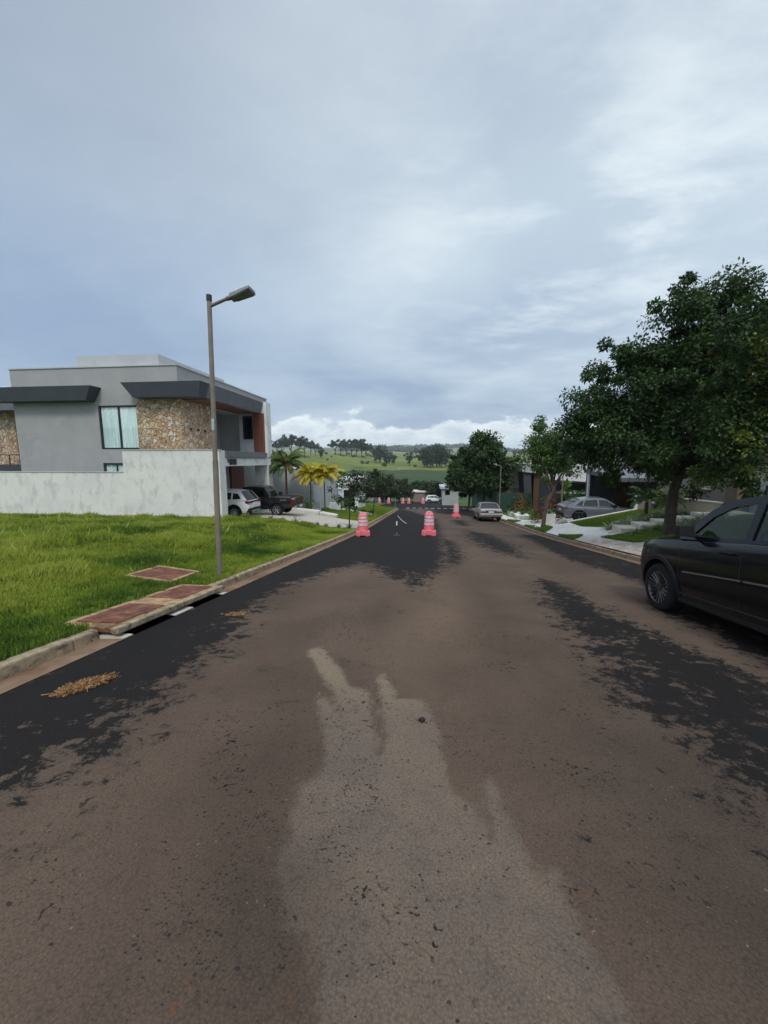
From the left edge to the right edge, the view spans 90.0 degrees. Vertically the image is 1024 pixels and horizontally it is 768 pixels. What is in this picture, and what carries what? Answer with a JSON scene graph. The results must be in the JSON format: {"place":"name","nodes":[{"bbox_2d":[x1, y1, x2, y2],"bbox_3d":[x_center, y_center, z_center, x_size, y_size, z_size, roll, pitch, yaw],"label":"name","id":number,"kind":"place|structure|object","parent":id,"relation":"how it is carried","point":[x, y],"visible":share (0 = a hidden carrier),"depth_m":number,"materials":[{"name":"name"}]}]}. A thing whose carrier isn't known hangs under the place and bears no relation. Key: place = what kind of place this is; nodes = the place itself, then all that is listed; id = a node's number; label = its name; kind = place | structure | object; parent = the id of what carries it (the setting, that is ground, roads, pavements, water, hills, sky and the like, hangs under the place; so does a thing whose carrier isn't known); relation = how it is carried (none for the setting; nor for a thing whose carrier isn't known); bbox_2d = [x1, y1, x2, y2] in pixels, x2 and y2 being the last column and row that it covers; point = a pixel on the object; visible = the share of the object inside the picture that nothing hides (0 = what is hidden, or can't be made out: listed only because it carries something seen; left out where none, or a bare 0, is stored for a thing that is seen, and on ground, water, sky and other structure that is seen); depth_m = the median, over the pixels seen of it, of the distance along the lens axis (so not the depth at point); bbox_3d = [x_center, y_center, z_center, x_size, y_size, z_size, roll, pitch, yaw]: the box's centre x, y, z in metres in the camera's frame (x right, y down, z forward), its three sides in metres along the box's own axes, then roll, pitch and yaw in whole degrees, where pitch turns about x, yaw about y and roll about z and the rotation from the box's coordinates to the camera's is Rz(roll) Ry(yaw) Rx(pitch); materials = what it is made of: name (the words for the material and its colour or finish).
{"place":"outdoors","nodes":[
{"label":"outdoors","id":0,"kind":"place"},
{"bbox_2d":[0,506,395,660],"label":"lawn","id":1,"kind":"structure","parent":0,"point":[96,609],"depth_m":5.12,"materials":[{"name":"plant"}]},
{"bbox_2d":[0,449,227,518],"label":"boundary wall","id":2,"kind":"structure","parent":1,"relation":"on","point":[179,482],"depth_m":19.28,"materials":[{"name":"grey paint"}]},
{"bbox_2d":[0,354,272,511],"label":"modern house","id":3,"kind":"structure","parent":1,"relation":"on","point":[94,413],"depth_m":22.01,"materials":[{"name":"grey paint"}]},
{"bbox_2d":[104,463,123,471],"bbox_3d":[-15.408,-2.400,22.256,1.580,0.830,0.150,1,8,6],"label":"window","id":4,"kind":"structure","parent":3,"relation":"in","point":[118,467],"depth_m":22.25,"materials":[{"name":"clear glass"}]},
{"bbox_2d":[98,406,139,448],"bbox_3d":[-15.021,-4.808,21.893,2.360,2.400,0.150,1,8,6],"label":"window","id":5,"kind":"structure","parent":3,"relation":"in","point":[118,424],"depth_m":21.91,"materials":[{"name":"teal glass"}]},
{"bbox_2d":[243,416,252,438],"bbox_3d":[-9.906,-6.132,28.001,0.700,1.650,0.150,1,8,6],"label":"window","id":6,"kind":"structure","parent":3,"relation":"in","point":[247,420],"depth_m":27.96,"materials":[{"name":"black glass"}]},
{"bbox_2d":[123,565,199,584],"bbox_3d":[-4.065,1.199,7.135,1.040,0.307,1.120,1,8,6],"label":"inspection cover","id":7,"kind":"object","parent":1,"relation":"on","point":[164,573],"visible":0.57,"depth_m":7.08,"materials":[{"name":"metal"}]},
{"bbox_2d":[206,285,254,576],"bbox_3d":[-2.719,-1.143,6.961,0.830,5.445,0.289,2,8,6],"label":"street lamp","id":8,"kind":"object","parent":1,"relation":"on","point":[241,294],"visible":0.95,"depth_m":6.87,"materials":[{"name":"grey metal"}]},
{"bbox_2d":[268,447,309,493],"bbox_3d":[-7.524,-2.400,29.649,3.582,5.113,3.689,1,8,6],"label":"green palm","id":9,"kind":"object","parent":1,"relation":"on","point":[279,459],"visible":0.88,"depth_m":29.05,"materials":[{"name":"green plant"}]},
{"bbox_2d":[273,467,337,508],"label":"grey side house","id":10,"kind":"structure","parent":1,"relation":"on","point":[295,487],"depth_m":32.60,"materials":[{"name":"paint"}]},
{"bbox_2d":[303,497,314,508],"bbox_3d":[-5.779,-0.525,29.400,1.087,1.161,1.029,1,8,6],"label":"leafy shrub","id":11,"kind":"object","parent":1,"relation":"on","point":[309,504],"visible":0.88,"depth_m":29.44,"materials":[{"name":"green plant"}]},
{"bbox_2d":[291,463,327,508],"bbox_3d":[-5.705,-1.816,30.036,3.019,3.980,2.834,1,8,6],"label":"yellow palm","id":12,"kind":"object","parent":1,"relation":"on","point":[304,477],"visible":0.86,"depth_m":29.30,"materials":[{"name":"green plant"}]},
{"bbox_2d":[290,507,337,517],"bbox_3d":[-5.160,0.331,28.101,3.600,1.228,0.995,1,8,6],"label":"driveway planter","id":13,"kind":"object","parent":1,"relation":"on","point":[311,511],"visible":0.31,"depth_m":27.77,"materials":[{"name":"concrete"}]},
{"bbox_2d":[302,461,343,511],"bbox_3d":[-4.688,-1.870,30.355,3.210,4.246,3.207,1,8,6],"label":"yellow palm","id":14,"kind":"object","parent":1,"relation":"on","point":[330,471],"visible":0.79,"depth_m":29.69,"materials":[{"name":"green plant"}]},
{"bbox_2d":[312,501,340,509],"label":"white wall","id":15,"kind":"structure","parent":1,"relation":"on","point":[317,505],"depth_m":34.65,"materials":[{"name":"white paint"}]},
{"bbox_2d":[326,469,374,527],"bbox_3d":[-1.793,-0.624,20.343,2.711,3.324,1.608,1,8,6],"label":"young tree","id":16,"kind":"object","parent":1,"relation":"on","point":[355,487],"visible":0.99,"depth_m":20.28,"materials":[{"name":"green plant"}]},
{"bbox_2d":[340,476,367,507],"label":"white annex","id":17,"kind":"object","parent":1,"relation":"on","point":[358,504],"visible":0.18,"depth_m":41.77,"materials":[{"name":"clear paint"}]},
{"bbox_2d":[344,490,354,506],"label":"window","id":18,"kind":"structure","parent":17,"relation":"in","point":[346,495],"depth_m":41.73,"materials":[{"name":"black glass"}]},
{"bbox_2d":[348,467,406,514],"bbox_3d":[-0.586,-1.772,33.246,5.204,4.386,3.173,1,8,6],"label":"young tree","id":19,"kind":"object","parent":1,"relation":"on","point":[392,490],"visible":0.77,"depth_m":32.99,"materials":[{"name":"green plant"}]},
{"bbox_2d":[240,511,357,527],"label":"driveway","id":20,"kind":"structure","parent":0,"point":[321,519],"depth_m":24.52,"materials":[{"name":"grey concrete"}]},
{"bbox_2d":[227,488,261,515],"bbox_3d":[-9.567,-0.568,22.573,4.280,1.615,2.071,1,8,6],"label":"white suv","id":21,"kind":"object","parent":20,"relation":"on","point":[240,501],"visible":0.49,"depth_m":21.68,"materials":[{"name":"paint"}]},
{"bbox_2d":[243,485,304,514],"bbox_3d":[-8.132,-0.816,25.327,5.495,1.885,2.195,1,8,6],"label":"black pickup","id":22,"kind":"object","parent":20,"relation":"on","point":[274,500],"visible":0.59,"depth_m":24.43,"materials":[{"name":"paint"}]},
{"bbox_2d":[321,504,394,520],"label":"grass","id":23,"kind":"structure","parent":0,"point":[379,511],"depth_m":34.24,"materials":[{"name":"green plant"}]},
{"bbox_2d":[0,508,767,1023],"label":"road","id":24,"kind":"structure","parent":0,"point":[592,666],"depth_m":1.94,"materials":[{"name":"grey asphalt"}]},
{"bbox_2d":[41,671,116,698],"bbox_3d":[-2.473,1.424,3.156,0.517,0.060,0.284,-7,10,-41],"label":"straw heap","id":25,"kind":"object","parent":24,"relation":"on","point":[84,684],"visible":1,"depth_m":3.13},
{"bbox_2d":[0,509,398,693],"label":"gutter","id":26,"kind":"object","parent":24,"relation":"on","point":[17,680],"visible":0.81,"depth_m":3.89,"materials":[{"name":"concrete"}]},
{"bbox_2d":[220,610,247,616],"bbox_3d":[-2.018,1.381,5.219,0.326,0.034,0.240,-6,10,-38],"label":"straw heap","id":27,"kind":"object","parent":24,"relation":"on","point":[235,613],"visible":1,"depth_m":5.21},
{"bbox_2d":[356,512,369,536],"bbox_3d":[-0.976,0.545,17.834,0.645,1.114,0.608,0,8,0],"label":"traffic barrel","id":28,"kind":"object","parent":24,"relation":"on","point":[362,530],"visible":1,"depth_m":17.63,"materials":[{"name":"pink plastic"}]},
{"bbox_2d":[25,656,765,1023],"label":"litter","id":29,"kind":"object","parent":24,"relation":"on","point":[237,968],"visible":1,"depth_m":1.55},
{"bbox_2d":[422,511,435,535],"bbox_3d":[2.163,0.537,18.406,0.678,1.171,0.639,1,8,11],"label":"traffic barrel","id":30,"kind":"object","parent":24,"relation":"on","point":[428,529],"visible":0.96,"depth_m":18.20,"materials":[{"name":"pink plastic"}]},
{"bbox_2d":[451,504,459,517],"bbox_3d":[6.231,-0.118,33.199,0.684,1.182,0.645,-1,8,-11],"label":"traffic barrel","id":31,"kind":"object","parent":24,"relation":"on","point":[455,514],"visible":1,"depth_m":32.99,"materials":[{"name":"pink plastic"}]},
{"bbox_2d":[473,502,502,520],"bbox_3d":[8.224,-0.096,30.758,1.996,1.425,4.560,1,3,6],"label":"silver sedan","id":32,"kind":"object","parent":24,"relation":"on","point":[492,510],"visible":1,"depth_m":29.19,"materials":[{"name":"paint"}]},
{"bbox_2d":[469,509,640,563],"bbox_3d":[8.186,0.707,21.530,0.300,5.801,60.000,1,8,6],"label":"gutter","id":33,"kind":"object","parent":24,"relation":"on","point":[637,562],"visible":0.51,"depth_m":14.62,"materials":[{"name":"concrete"}]},
{"bbox_2d":[470,508,640,564],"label":"kerb","id":34,"kind":"structure","parent":24,"relation":"on","point":[623,555],"depth_m":14.46,"materials":[{"name":"grey concrete"}]},
{"bbox_2d":[641,495,767,635],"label":"parked car","id":35,"kind":"object","parent":24,"relation":"on","point":[725,577],"visible":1,"depth_m":4.61,"materials":[{"name":"black metal"}]},
{"bbox_2d":[0,0,767,448],"label":"sky","id":36,"kind":"structure","parent":0,"point":[436,214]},
{"bbox_2d":[383,501,440,504],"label":"road","id":37,"kind":"structure","parent":0,"point":[419,503],"depth_m":75.60,"materials":[{"name":"grey asphalt"}]},
{"bbox_2d":[411,480,426,498],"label":"dark tree","id":38,"kind":"object","parent":37,"relation":"on","point":[416,485],"visible":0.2,"depth_m":93.31,"materials":[{"name":"green plant"}]},
{"bbox_2d":[424,495,441,502],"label":"white car","id":39,"kind":"object","parent":37,"relation":"on","point":[431,498],"visible":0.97,"depth_m":83.35,"materials":[{"name":"paint"}]},
{"bbox_2d":[379,505,472,508],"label":"cross street","id":40,"kind":"structure","parent":0,"point":[428,506],"depth_m":59.65,"materials":[{"name":"grey asphalt"}]},
{"bbox_2d":[272,445,634,555],"bbox_3d":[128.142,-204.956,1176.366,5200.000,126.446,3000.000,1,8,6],"label":"ground","id":41,"kind":"structure","parent":0,"point":[348,463],"depth_m":400.36,"materials":[{"name":"green plant"}]},
{"bbox_2d":[64,584,226,649],"bbox_3d":[-3.182,1.569,5.460,0.840,0.878,2.270,1,8,6],"label":"storm drain","id":42,"kind":"object","parent":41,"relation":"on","point":[127,619],"visible":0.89,"depth_m":5.16,"materials":[{"name":"concrete"}]},
{"bbox_2d":[0,508,397,694],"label":"kerb","id":43,"kind":"structure","parent":41,"relation":"on","point":[19,663],"depth_m":4.00,"materials":[{"name":"concrete"}]},
{"bbox_2d":[272,439,281,451],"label":"spreading tree","id":44,"kind":"object","parent":41,"relation":"on","point":[276,444],"visible":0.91,"depth_m":479.01,"materials":[{"name":"green plant"}]},
{"bbox_2d":[280,434,298,451],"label":"spreading tree","id":45,"kind":"object","parent":41,"relation":"on","point":[284,440],"visible":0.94,"depth_m":468.50,"materials":[{"name":"green plant"}]},
{"bbox_2d":[289,435,308,451],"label":"spreading tree","id":46,"kind":"object","parent":41,"relation":"on","point":[299,439],"visible":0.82,"depth_m":473.75,"materials":[{"name":"green plant"}]},
{"bbox_2d":[303,440,316,451],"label":"spreading tree","id":47,"kind":"object","parent":41,"relation":"on","point":[311,444],"visible":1,"depth_m":472.61,"materials":[{"name":"green plant"}]},
{"bbox_2d":[327,440,339,454],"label":"spreading tree","id":48,"kind":"object","parent":41,"relation":"on","point":[332,444],"visible":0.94,"depth_m":521.35,"materials":[{"name":"green plant"}]},
{"bbox_2d":[338,441,353,455],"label":"spreading tree","id":49,"kind":"object","parent":41,"relation":"on","point":[344,444],"visible":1,"depth_m":514.05,"materials":[{"name":"green plant"}]},
{"bbox_2d":[348,438,364,456],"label":"spreading tree","id":50,"kind":"object","parent":41,"relation":"on","point":[359,444],"visible":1,"depth_m":516.76,"materials":[{"name":"green plant"}]},
{"bbox_2d":[370,447,381,461],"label":"upright tree","id":51,"kind":"object","parent":41,"relation":"on","point":[375,453],"visible":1,"depth_m":447.16,"materials":[{"name":"green plant"}]},
{"bbox_2d":[373,443,386,462],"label":"upright tree","id":52,"kind":"object","parent":41,"relation":"on","point":[379,457],"visible":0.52,"depth_m":456.93,"materials":[{"name":"green plant"}]},
{"bbox_2d":[368,479,398,501],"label":"dark tree","id":53,"kind":"object","parent":41,"relation":"on","point":[382,497],"visible":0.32,"depth_m":77.28,"materials":[{"name":"green plant"}]},
{"bbox_2d":[380,449,387,462],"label":"upright tree","id":54,"kind":"object","parent":41,"relation":"on","point":[383,454],"visible":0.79,"depth_m":450.33,"materials":[{"name":"green plant"}]},
{"bbox_2d":[386,451,395,463],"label":"upright tree","id":55,"kind":"object","parent":41,"relation":"on","point":[388,456],"visible":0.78,"depth_m":446.09,"materials":[{"name":"green plant"}]},
{"bbox_2d":[272,443,524,452],"bbox_3d":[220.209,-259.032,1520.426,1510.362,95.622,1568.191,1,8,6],"label":"forest","id":56,"kind":"object","parent":41,"relation":"on","point":[397,448],"visible":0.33,"depth_m":1542.31,"materials":[{"name":"green plant"}]},
{"bbox_2d":[389,477,413,502],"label":"dark tree","id":57,"kind":"object","parent":41,"relation":"on","point":[409,489],"visible":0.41,"depth_m":79.17,"materials":[{"name":"green plant"}]},
{"bbox_2d":[403,452,415,464],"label":"upright tree","id":58,"kind":"object","parent":41,"relation":"on","point":[409,458],"visible":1,"depth_m":424.69,"materials":[{"name":"green plant"}]},
{"bbox_2d":[412,490,429,501],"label":"guard hut","id":59,"kind":"object","parent":41,"relation":"on","point":[419,495],"visible":0.5,"depth_m":87.94,"materials":[{"name":"brick"}]},
{"bbox_2d":[416,449,430,467],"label":"upright tree","id":60,"kind":"object","parent":41,"relation":"on","point":[420,456],"visible":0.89,"depth_m":384.95,"materials":[{"name":"green plant"}]},
{"bbox_2d":[421,445,439,467],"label":"upright tree","id":61,"kind":"object","parent":41,"relation":"on","point":[432,456],"visible":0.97,"depth_m":380.79,"materials":[{"name":"green plant"}]},
{"bbox_2d":[418,480,443,496],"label":"dark tree","id":62,"kind":"object","parent":41,"relation":"on","point":[432,487],"visible":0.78,"depth_m":87.92,"materials":[{"name":"green plant"}]},
{"bbox_2d":[429,443,447,466],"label":"upright tree","id":63,"kind":"object","parent":41,"relation":"on","point":[436,459],"visible":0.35,"depth_m":387.39,"materials":[{"name":"green plant"}]},
{"bbox_2d":[434,446,449,467],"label":"upright tree","id":64,"kind":"object","parent":41,"relation":"on","point":[443,457],"visible":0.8,"depth_m":384.07,"materials":[{"name":"green plant"}]},
{"bbox_2d":[440,448,453,466],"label":"upright tree","id":65,"kind":"object","parent":41,"relation":"on","point":[449,455],"visible":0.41,"depth_m":387.76,"materials":[{"name":"green plant"}]},
{"bbox_2d":[439,483,458,504],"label":"white house","id":66,"kind":"structure","parent":41,"relation":"on","point":[448,497],"depth_m":81.29,"materials":[{"name":"grey paint"}]},
{"bbox_2d":[444,445,478,507],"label":"round tree","id":67,"kind":"object","parent":41,"relation":"on","point":[452,484],"visible":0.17,"depth_m":54.50,"materials":[{"name":"green plant"}]},
{"bbox_2d":[472,491,530,512],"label":"site hoarding","id":68,"kind":"object","parent":41,"relation":"on","point":[505,498],"visible":0.31,"depth_m":40.41,"materials":[{"name":"green metal"}]},
{"bbox_2d":[498,463,541,508],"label":"angular house","id":69,"kind":"structure","parent":41,"relation":"on","point":[527,481],"depth_m":42.92,"materials":[{"name":"grey paint"}]},
{"bbox_2d":[524,524,552,531],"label":"grass","id":70,"kind":"structure","parent":0,"point":[545,528],"depth_m":21.55,"materials":[{"name":"green plant"}]},
{"bbox_2d":[472,508,644,555],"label":"pavement","id":71,"kind":"structure","parent":0,"point":[591,535],"depth_m":17.20,"materials":[{"name":"grey concrete"}]},
{"bbox_2d":[514,511,530,518],"bbox_3d":[11.069,0.299,30.802,1.091,0.697,1.091,1,8,6],"label":"planter","id":72,"kind":"object","parent":71,"relation":"on","point":[521,516],"visible":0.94,"depth_m":30.34,"materials":[{"name":"concrete"}]},
{"bbox_2d":[528,505,542,519],"bbox_3d":[11.007,0.062,27.644,1.471,1.191,1.466,-6,10,-38],"label":"hedge shrub","id":73,"kind":"object","parent":71,"relation":"on","point":[534,515],"visible":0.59,"depth_m":27.58,"materials":[{"name":"green plant"}]},
{"bbox_2d":[545,508,557,524],"bbox_3d":[10.534,0.326,24.578,1.015,1.245,0.848,1,8,6],"label":"planter","id":74,"kind":"object","parent":71,"relation":"on","point":[550,518],"visible":0.77,"depth_m":24.31,"materials":[{"name":"concrete"}]},
{"bbox_2d":[554,478,584,505],"bbox_3d":[13.639,-1.129,28.166,2.304,2.802,1.853,1,8,6],"label":"banana shrub","id":75,"kind":"object","parent":71,"relation":"on","point":[568,494],"visible":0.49,"depth_m":28.09,"materials":[{"name":"green plant"}]},
{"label":"turf","id":76,"kind":"structure","parent":71,"relation":"on","visible":0},
{"bbox_2d":[546,256,767,535],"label":"street tree","id":77,"kind":"object","parent":76,"relation":"on","point":[652,429],"visible":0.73,"depth_m":12.67,"materials":[{"name":"green plant"}]},
{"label":"turf","id":78,"kind":"structure","parent":71,"relation":"on","visible":0},
{"bbox_2d":[512,413,584,525],"bbox_3d":[9.382,-2.271,22.050,4.050,6.790,2.922,1,8,6],"label":"street tree","id":79,"kind":"object","parent":78,"relation":"on","point":[546,449],"visible":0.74,"depth_m":21.61,"materials":[{"name":"green plant"}]},
{"bbox_2d":[558,533,582,538],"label":"grass","id":80,"kind":"structure","parent":0,"point":[572,536],"depth_m":16.88,"materials":[{"name":"green plant"}]},
{"bbox_2d":[471,508,767,556],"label":"verge","id":81,"kind":"structure","parent":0,"point":[506,513],"depth_m":19.37,"materials":[{"name":"grey concrete"}]},
{"bbox_2d":[450,429,517,501],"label":"round tree","id":82,"kind":"object","parent":81,"relation":"on","point":[475,468],"visible":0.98,"depth_m":42.47,"materials":[{"name":"green plant"}]},
{"bbox_2d":[505,494,532,510],"bbox_3d":[13.905,-0.993,39.044,2.372,1.988,2.398,-4,8,-26],"label":"hedge shrub","id":83,"kind":"object","parent":81,"relation":"on","point":[516,500],"visible":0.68,"depth_m":39.02,"materials":[{"name":"green plant"}]},
{"bbox_2d":[506,505,532,514],"bbox_3d":[11.500,-0.111,32.711,2.337,1.084,1.481,1,8,6],"label":"hedge shrub","id":84,"kind":"object","parent":81,"relation":"on","point":[507,510],"visible":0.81,"depth_m":32.62,"materials":[{"name":"green plant"}]},
{"bbox_2d":[512,491,530,513],"bbox_3d":[12.460,-0.764,35.002,1.577,2.251,1.735,-5,9,-34],"label":"croton","id":85,"kind":"object","parent":81,"relation":"on","point":[520,506],"visible":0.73,"depth_m":34.91,"materials":[{"name":"orange plant"}]},
{"bbox_2d":[533,498,566,520],"bbox_3d":[11.508,-0.130,26.563,2.253,1.815,1.430,5,9,33],"label":"croton","id":86,"kind":"object","parent":81,"relation":"on","point":[540,509],"visible":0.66,"depth_m":26.66,"materials":[{"name":"red plant"}]},
{"bbox_2d":[539,495,564,516],"bbox_3d":[12.699,-0.387,28.526,2.271,2.011,2.098,1,8,6],"label":"banana shrub","id":87,"kind":"object","parent":81,"relation":"on","point":[543,498],"visible":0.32,"depth_m":28.62,"materials":[{"name":"green plant"}]},
{"bbox_2d":[540,491,564,516],"bbox_3d":[13.024,-0.561,29.555,2.038,2.182,1.582,-4,8,-25],"label":"croton","id":88,"kind":"object","parent":81,"relation":"on","point":[553,499],"visible":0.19,"depth_m":29.57,"materials":[{"name":"red plant"}]},
{"bbox_2d":[538,458,605,511],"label":"sloped roof house","id":89,"kind":"structure","parent":81,"relation":"on","point":[578,483],"depth_m":31.82,"materials":[{"name":"grey paint"}]},
{"bbox_2d":[556,496,629,519],"bbox_3d":[13.457,-0.207,24.490,4.330,1.545,2.067,1,8,6],"label":"grey coupe","id":90,"kind":"object","parent":81,"relation":"on","point":[575,508],"visible":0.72,"depth_m":23.80,"materials":[{"name":"paint"}]},
{"bbox_2d":[567,508,635,522],"bbox_3d":[12.716,0.626,22.510,3.740,1.713,0.160,1,8,6],"label":"garden edging","id":91,"kind":"object","parent":81,"relation":"on","point":[600,515],"visible":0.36,"depth_m":22.41,"materials":[{"name":"concrete"}]},
{"bbox_2d":[585,459,655,508],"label":"carport house","id":92,"kind":"structure","parent":81,"relation":"on","point":[616,496],"depth_m":26.78,"materials":[{"name":"grey stone"}]},
{"bbox_2d":[612,482,631,507],"bbox_3d":[18.251,-0.740,26.791,4.400,3.880,0.300,1,8,6],"label":"garage door","id":93,"kind":"structure","parent":92,"relation":"in","point":[619,499],"depth_m":26.77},
{"bbox_2d":[634,495,654,508],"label":"side wall","id":94,"kind":"structure","parent":81,"relation":"on","point":[642,505],"depth_m":22.24,"materials":[{"name":"white concrete"}]},
{"bbox_2d":[626,486,663,516],"bbox_3d":[12.646,-0.321,18.431,1.654,1.776,1.734,-3,8,-20],"label":"dwarf palm","id":95,"kind":"object","parent":81,"relation":"on","point":[634,503],"visible":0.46,"depth_m":18.43,"materials":[{"name":"green plant"}]},
{"bbox_2d":[646,522,662,530],"bbox_3d":[10.667,0.632,15.188,0.866,0.477,1.122,1,8,6],"label":"variegated plant","id":96,"kind":"object","parent":81,"relation":"on","point":[653,527],"visible":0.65,"depth_m":15.16,"materials":[{"name":"green plant"}]},
{"bbox_2d":[645,488,689,517],"bbox_3d":[12.762,-0.286,17.360,1.779,1.636,1.830,1,8,6],"label":"dwarf palm","id":97,"kind":"object","parent":81,"relation":"on","point":[664,495],"visible":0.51,"depth_m":17.17,"materials":[{"name":"green plant"}]},
{"bbox_2d":[612,510,753,531],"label":"garden steps","id":98,"kind":"structure","parent":81,"relation":"on","point":[624,528],"depth_m":16.28,"materials":[{"name":"concrete"}]},
{"bbox_2d":[678,498,723,513],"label":"planter wall","id":99,"kind":"structure","parent":81,"relation":"on","point":[698,505],"depth_m":17.12,"materials":[{"name":"grey concrete"}]},
{"bbox_2d":[654,471,767,513],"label":"front wall","id":100,"kind":"structure","parent":81,"relation":"on","point":[729,494],"depth_m":16.34,"materials":[{"name":"grey paint"}]},
{"bbox_2d":[714,508,733,519],"bbox_3d":[13.013,0.132,14.732,1.010,0.494,1.056,4,8,26],"label":"variegated plant","id":101,"kind":"object","parent":81,"relation":"on","point":[724,516],"visible":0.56,"depth_m":14.65,"materials":[{"name":"green plant"}]},
{"bbox_2d":[684,290,767,498],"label":"street tree","id":102,"kind":"object","parent":81,"relation":"on","point":[753,453],"visible":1,"depth_m":9.99,"materials":[{"name":"green plant"}]},
{"bbox_2d":[601,529,676,541],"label":"grass","id":103,"kind":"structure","parent":0,"point":[644,536],"depth_m":14.44,"materials":[{"name":"green plant"}]},
{"bbox_2d":[570,509,767,536],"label":"grass","id":104,"kind":"structure","parent":0,"point":[738,525],"depth_m":14.03,"materials":[{"name":"green plant"}]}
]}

